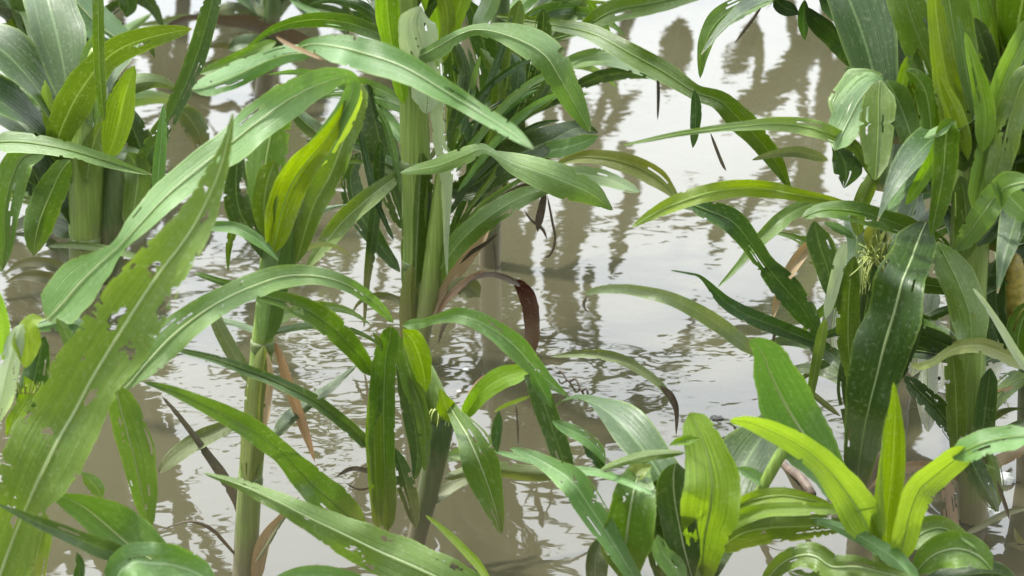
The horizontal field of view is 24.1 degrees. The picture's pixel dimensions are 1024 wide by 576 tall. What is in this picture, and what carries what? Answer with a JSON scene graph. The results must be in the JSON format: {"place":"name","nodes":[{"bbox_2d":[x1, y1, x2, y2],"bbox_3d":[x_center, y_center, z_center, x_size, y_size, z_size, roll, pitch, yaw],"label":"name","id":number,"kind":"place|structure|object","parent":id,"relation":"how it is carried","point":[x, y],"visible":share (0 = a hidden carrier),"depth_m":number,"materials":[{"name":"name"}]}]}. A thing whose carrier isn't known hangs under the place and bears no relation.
{"place":"outdoors","nodes":[
{"label":"outdoors","id":0,"kind":"place"},
{"bbox_2d":[0,0,1023,575],"bbox_3d":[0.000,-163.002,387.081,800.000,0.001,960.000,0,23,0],"label":"water","id":1,"kind":"structure","parent":0,"point":[770,62],"depth_m":2.98,"materials":[{"name":"grey liquid"}]},
{"bbox_2d":[0,0,189,111],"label":"corn plant","id":2,"kind":"object","parent":1,"relation":"in","point":[13,13],"visible":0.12,"depth_m":3.20,"materials":[{"name":"green plant"}]},
{"bbox_2d":[0,493,214,575],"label":"corn plant","id":3,"kind":"object","parent":1,"relation":"in","point":[122,540],"visible":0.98,"depth_m":2.02,"materials":[{"name":"green plant"}]},
{"bbox_2d":[0,0,220,318],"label":"corn plant","id":4,"kind":"object","parent":1,"relation":"in","point":[75,170],"visible":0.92,"depth_m":2.87,"materials":[{"name":"green plant"}]},
{"bbox_2d":[0,112,233,575],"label":"corn plant","id":5,"kind":"object","parent":1,"relation":"in","point":[37,477],"visible":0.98,"depth_m":2.00,"materials":[{"name":"green plant"}]},
{"bbox_2d":[141,0,374,148],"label":"corn plant","id":6,"kind":"object","parent":1,"relation":"in","point":[261,17],"visible":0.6,"depth_m":3.66,"materials":[{"name":"green plant"}]},
{"bbox_2d":[41,34,533,575],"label":"corn plant","id":7,"kind":"object","parent":1,"relation":"in","point":[277,212],"visible":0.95,"depth_m":2.18,"materials":[{"name":"green plant"}]},
{"bbox_2d":[124,264,573,559],"bbox_3d":[-0.136,0.250,2.315,0.472,0.631,0.170,-7,24,-16],"label":"corn plant","id":8,"kind":"object","parent":1,"relation":"in","point":[434,416],"visible":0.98,"depth_m":2.27,"materials":[{"name":"green plant"}]},
{"bbox_2d":[247,0,612,351],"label":"corn plant","id":9,"kind":"object","parent":1,"relation":"in","point":[439,252],"visible":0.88,"depth_m":2.76,"materials":[{"name":"green plant"}]},
{"bbox_2d":[204,369,684,575],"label":"corn plant","id":10,"kind":"object","parent":1,"relation":"in","point":[338,533],"visible":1,"depth_m":2.14,"materials":[{"name":"green plant"}]},
{"bbox_2d":[558,370,588,394],"bbox_3d":[0.073,0.111,2.800,0.007,0.011,0.068,-13,26,-27],"label":"dead stick","id":11,"kind":"object","parent":1,"relation":"on","point":[578,384],"visible":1,"depth_m":2.80,"materials":[{"name":"grey wood"}]},
{"bbox_2d":[444,0,790,267],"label":"corn plant","id":12,"kind":"object","parent":1,"relation":"in","point":[625,58],"visible":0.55,"depth_m":2.99,"materials":[{"name":"green plant"}]},
{"bbox_2d":[556,394,918,575],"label":"corn plant","id":13,"kind":"object","parent":1,"relation":"in","point":[708,510],"visible":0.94,"depth_m":2.15,"materials":[{"name":"green plant"}]},
{"bbox_2d":[551,0,1023,496],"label":"corn plant","id":14,"kind":"object","parent":1,"relation":"in","point":[874,300],"visible":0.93,"depth_m":2.32,"materials":[{"name":"green plant"}]},
{"bbox_2d":[690,0,1023,431],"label":"corn plant","id":15,"kind":"object","parent":1,"relation":"in","point":[719,19],"visible":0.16,"depth_m":2.69,"materials":[{"name":"green plant"}]},
{"bbox_2d":[730,337,1023,575],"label":"corn plant","id":16,"kind":"object","parent":1,"relation":"in","point":[793,426],"visible":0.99,"depth_m":2.10,"materials":[{"name":"green plant"}]},
{"bbox_2d":[768,0,1023,543],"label":"corn plant","id":17,"kind":"object","parent":1,"relation":"in","point":[1005,302],"visible":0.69,"depth_m":2.42,"materials":[{"name":"green plant"}]},
{"bbox_2d":[803,0,1023,524],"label":"corn plant","id":18,"kind":"object","parent":1,"relation":"in","point":[970,53],"visible":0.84,"depth_m":2.28,"materials":[{"name":"green plant"}]},
{"bbox_2d":[1000,472,1014,484],"bbox_3d":[0.530,0.209,2.581,0.022,0.023,0.017,0,23,0],"label":"foam clump","id":19,"kind":"object","parent":1,"relation":"on","point":[1009,479],"visible":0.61,"depth_m":2.57,"materials":[{"name":"white"}]},
{"bbox_2d":[710,415,723,420],"bbox_3d":[0.233,0.148,2.723,0.015,0.006,0.015,16,28,33],"label":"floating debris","id":20,"kind":"object","parent":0,"point":[716,418],"visible":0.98,"depth_m":2.72,"materials":[{"name":"grey"}]},
{"bbox_2d":[781,460,816,495],"bbox_3d":[0.288,0.184,2.627,0.015,0.017,0.191,-8,24,-18],"label":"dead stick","id":21,"kind":"object","parent":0,"point":[801,479],"visible":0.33,"depth_m":2.57,"materials":[{"name":"beige wood"}]},
{"bbox_2d":[988,508,999,517],"bbox_3d":[0.503,0.239,2.508,0.019,0.023,0.015,0,23,0],"label":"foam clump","id":22,"kind":"object","parent":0,"point":[991,512],"visible":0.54,"depth_m":2.50,"materials":[{"name":"white"}]}
]}

